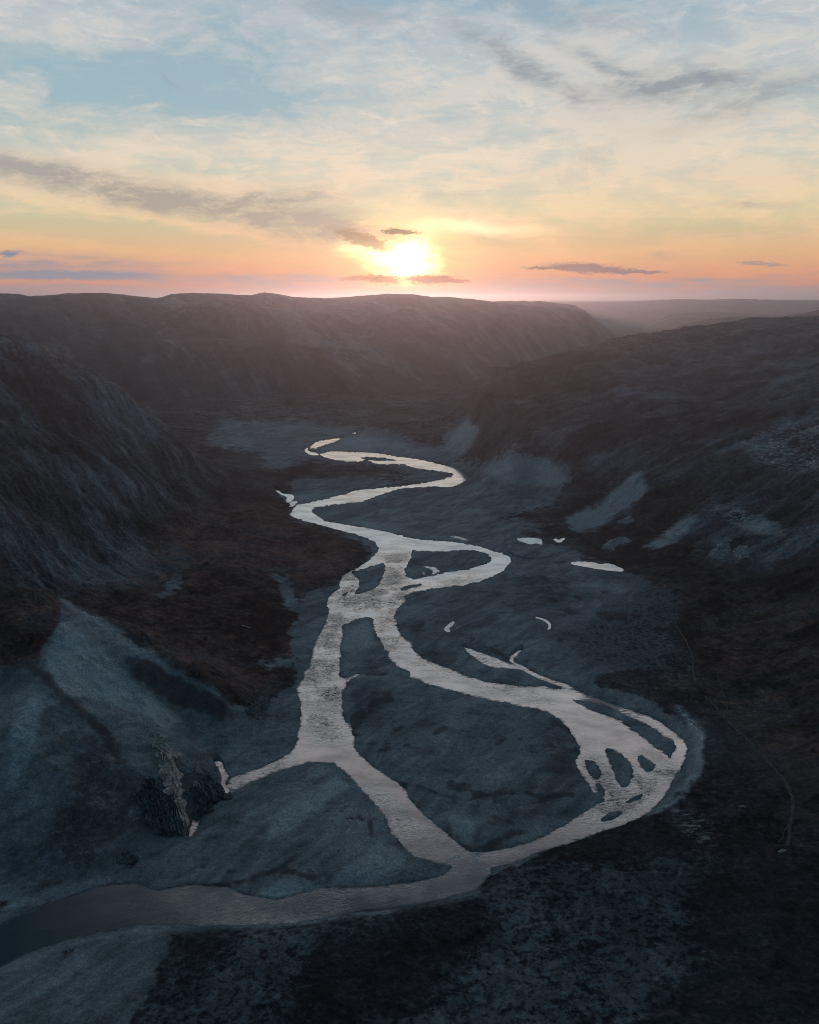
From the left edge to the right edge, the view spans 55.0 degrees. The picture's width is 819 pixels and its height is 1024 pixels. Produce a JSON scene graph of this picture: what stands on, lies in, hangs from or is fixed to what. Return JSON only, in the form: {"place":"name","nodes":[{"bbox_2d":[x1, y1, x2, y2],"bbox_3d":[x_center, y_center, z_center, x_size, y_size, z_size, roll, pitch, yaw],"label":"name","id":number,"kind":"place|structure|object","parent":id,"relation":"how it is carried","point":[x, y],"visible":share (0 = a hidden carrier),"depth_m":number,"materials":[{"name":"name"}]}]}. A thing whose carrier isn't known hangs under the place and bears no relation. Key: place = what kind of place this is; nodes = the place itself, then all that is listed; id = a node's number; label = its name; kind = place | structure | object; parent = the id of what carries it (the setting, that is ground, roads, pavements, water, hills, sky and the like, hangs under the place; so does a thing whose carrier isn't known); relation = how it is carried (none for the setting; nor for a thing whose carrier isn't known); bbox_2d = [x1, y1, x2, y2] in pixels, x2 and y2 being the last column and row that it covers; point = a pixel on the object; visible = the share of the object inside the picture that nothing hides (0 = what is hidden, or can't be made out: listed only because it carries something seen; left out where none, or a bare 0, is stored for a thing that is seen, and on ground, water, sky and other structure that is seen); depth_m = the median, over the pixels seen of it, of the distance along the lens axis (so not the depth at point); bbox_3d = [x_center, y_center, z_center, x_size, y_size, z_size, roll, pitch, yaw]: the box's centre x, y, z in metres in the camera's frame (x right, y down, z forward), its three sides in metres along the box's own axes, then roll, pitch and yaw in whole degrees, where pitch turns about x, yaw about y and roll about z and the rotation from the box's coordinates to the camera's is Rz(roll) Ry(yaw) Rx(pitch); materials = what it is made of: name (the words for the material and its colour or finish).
{"place":"outdoors","nodes":[
{"label":"outdoors","id":0,"kind":"place"},
{"bbox_2d":[0,334,246,593],"bbox_3d":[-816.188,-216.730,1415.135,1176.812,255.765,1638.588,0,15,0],"label":"hill","id":1,"kind":"structure","parent":0,"point":[106,482],"depth_m":1018.42,"materials":[{"name":"grey stone"}]},
{"bbox_2d":[36,337,359,401],"bbox_3d":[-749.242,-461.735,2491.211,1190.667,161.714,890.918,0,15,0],"label":"hill","id":2,"kind":"structure","parent":0,"point":[141,369],"depth_m":2457.47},
{"bbox_2d":[144,300,341,339],"bbox_3d":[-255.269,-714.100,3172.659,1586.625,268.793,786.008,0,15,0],"label":"hill","id":3,"kind":"structure","parent":0,"point":[242,319],"depth_m":3020.14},
{"bbox_2d":[275,489,296,506],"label":"pond","id":4,"kind":"structure","parent":0,"point":[290,497],"depth_m":1214.85,"materials":[{"name":"liquid"}]},
{"bbox_2d":[0,292,616,394],"bbox_3d":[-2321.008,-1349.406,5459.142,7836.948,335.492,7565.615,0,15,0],"label":"mountain","id":5,"kind":"structure","parent":0,"point":[390,343],"depth_m":3138.84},
{"bbox_2d":[0,433,687,966],"bbox_3d":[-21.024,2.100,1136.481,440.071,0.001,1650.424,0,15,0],"label":"river","id":6,"kind":"structure","parent":0,"point":[324,733],"depth_m":516.75,"materials":[{"name":"liquid"}]},
{"bbox_2d":[0,316,818,1023],"bbox_3d":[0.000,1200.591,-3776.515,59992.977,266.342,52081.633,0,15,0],"label":"valley floor","id":7,"kind":"structure","parent":0,"point":[466,770],"depth_m":514.68,"materials":[{"name":"grey gravel"}]},
{"bbox_2d":[0,590,249,907],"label":"gravel mound","id":8,"kind":"object","parent":7,"relation":"on","point":[90,704],"visible":1,"depth_m":507.59,"materials":[{"name":"grey gravel"}]},
{"bbox_2d":[116,851,138,867],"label":"rock outcrop","id":9,"kind":"object","parent":8,"relation":"on","point":[128,859],"visible":1,"depth_m":431.45,"materials":[{"name":"black stone"}]},
{"bbox_2d":[133,788,164,835],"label":"rock outcrop","id":10,"kind":"object","parent":8,"relation":"on","point":[153,821],"visible":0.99,"depth_m":459.84,"materials":[{"name":"black stone"}]},
{"bbox_2d":[141,776,176,836],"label":"rock outcrop","id":11,"kind":"object","parent":8,"relation":"on","point":[157,799],"visible":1,"depth_m":465.08,"materials":[{"name":"black stone"}]},
{"bbox_2d":[154,732,164,740],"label":"rock outcrop","id":12,"kind":"object","parent":8,"relation":"on","point":[157,735],"visible":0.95,"depth_m":517.97,"materials":[{"name":"grey stone"}]},
{"bbox_2d":[152,739,180,758],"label":"rock outcrop","id":13,"kind":"object","parent":8,"relation":"on","point":[160,745],"visible":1,"depth_m":509.49,"materials":[{"name":"grey stone"}]},
{"bbox_2d":[155,751,189,833],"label":"rock outcrop","id":14,"kind":"object","parent":8,"relation":"on","point":[170,775],"visible":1,"depth_m":483.95,"materials":[{"name":"grey stone"}]},
{"bbox_2d":[167,794,184,835],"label":"rock outcrop","id":15,"kind":"object","parent":8,"relation":"on","point":[174,820],"visible":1,"depth_m":459.55,"materials":[{"name":"black stone"}]},
{"bbox_2d":[194,765,202,773],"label":"rock outcrop","id":16,"kind":"object","parent":8,"relation":"on","point":[198,770],"visible":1,"depth_m":502.60,"materials":[{"name":"grey stone"}]},
{"bbox_2d":[184,784,214,817],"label":"rock outcrop","id":17,"kind":"object","parent":8,"relation":"on","point":[199,796],"visible":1,"depth_m":478.41,"materials":[{"name":"black stone"}]},
{"bbox_2d":[193,781,206,794],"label":"rock outcrop","id":18,"kind":"object","parent":8,"relation":"on","point":[195,783],"visible":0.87,"depth_m":488.07,"materials":[{"name":"grey stone"}]},
{"bbox_2d":[198,774,232,802],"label":"rock outcrop","id":19,"kind":"object","parent":8,"relation":"on","point":[211,786],"visible":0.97,"depth_m":491.26,"materials":[{"name":"black stone"}]},
{"bbox_2d":[244,696,270,719],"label":"rock outcrop","id":20,"kind":"object","parent":8,"relation":"on","point":[257,707],"visible":1,"depth_m":585.19,"materials":[{"name":"grey stone"}]},
{"bbox_2d":[535,617,550,629],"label":"pond","id":21,"kind":"structure","parent":7,"relation":"in","point":[548,623],"depth_m":748.70,"materials":[{"name":"liquid"}]},
{"bbox_2d":[0,0,818,299],"label":"sky","id":22,"kind":"structure","parent":0,"point":[468,149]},
{"bbox_2d":[444,621,454,631],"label":"pond","id":23,"kind":"structure","parent":0,"point":[447,627],"depth_m":740.57,"materials":[{"name":"liquid"}]},
{"bbox_2d":[449,852,487,862],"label":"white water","id":24,"kind":"structure","parent":0,"point":[476,859],"depth_m":437.14,"materials":[{"name":"liquid"}]},
{"bbox_2d":[517,538,542,543],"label":"pond","id":25,"kind":"structure","parent":0,"point":[532,540],"depth_m":999.48,"materials":[{"name":"liquid"}]},
{"bbox_2d":[494,301,613,333],"bbox_3d":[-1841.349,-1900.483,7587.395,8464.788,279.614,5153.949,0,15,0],"label":"hill","id":26,"kind":"structure","parent":0,"point":[549,304],"depth_m":5422.31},
{"bbox_2d":[571,561,622,571],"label":"pond","id":27,"kind":"structure","parent":0,"point":[609,567],"depth_m":900.77,"materials":[{"name":"liquid"}]},
{"bbox_2d":[470,316,818,583],"bbox_3d":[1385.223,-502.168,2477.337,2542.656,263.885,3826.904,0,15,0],"label":"hill","id":28,"kind":"structure","parent":0,"point":[695,444],"depth_m":1243.16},
{"bbox_2d":[601,537,632,550],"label":"rock outcrop","id":29,"kind":"object","parent":28,"relation":"on","point":[611,544],"visible":1,"depth_m":967.70,"materials":[{"name":"grey stone"}]},
{"bbox_2d":[617,516,633,523],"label":"rock outcrop","id":30,"kind":"object","parent":28,"relation":"on","point":[627,520],"visible":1,"depth_m":1023.68,"materials":[{"name":"grey stone"}]},
{"bbox_2d":[708,541,730,559],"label":"rock outcrop","id":31,"kind":"object","parent":28,"relation":"on","point":[720,551],"visible":1,"depth_m":864.33,"materials":[{"name":"grey stone"}]},
{"bbox_2d":[733,545,750,559],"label":"rock outcrop","id":32,"kind":"object","parent":28,"relation":"on","point":[740,551],"visible":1,"depth_m":847.20,"materials":[{"name":"grey stone"}]},
{"bbox_2d":[485,299,818,320],"bbox_3d":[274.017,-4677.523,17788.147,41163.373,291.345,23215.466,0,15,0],"label":"plateau","id":33,"kind":"structure","parent":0,"point":[615,309],"depth_m":10505.58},
{"bbox_2d":[674,603,696,684],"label":"path","id":34,"kind":"structure","parent":0,"point":[687,645],"depth_m":684.75,"materials":[{"name":"brown soil"}]},
{"bbox_2d":[683,716,737,738],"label":"path","id":35,"kind":"structure","parent":0,"point":[710,733],"depth_m":549.09,"materials":[{"name":"soil"}]},
{"bbox_2d":[642,311,785,332],"bbox_3d":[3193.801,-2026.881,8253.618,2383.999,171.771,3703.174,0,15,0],"label":"hill","id":36,"kind":"structure","parent":0,"point":[663,323],"depth_m":7024.23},
{"bbox_2d":[717,676,736,726],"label":"path","id":37,"kind":"structure","parent":0,"point":[726,703],"depth_m":584.98,"materials":[{"name":"soil"}]},
{"bbox_2d":[662,310,818,330],"bbox_3d":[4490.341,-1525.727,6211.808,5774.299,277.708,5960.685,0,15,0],"label":"hill","id":38,"kind":"structure","parent":0,"point":[709,321],"depth_m":5152.33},
{"bbox_2d":[704,696,794,845],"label":"path","id":39,"kind":"structure","parent":0,"point":[783,780],"depth_m":484.64,"materials":[{"name":"soil"}]}
]}

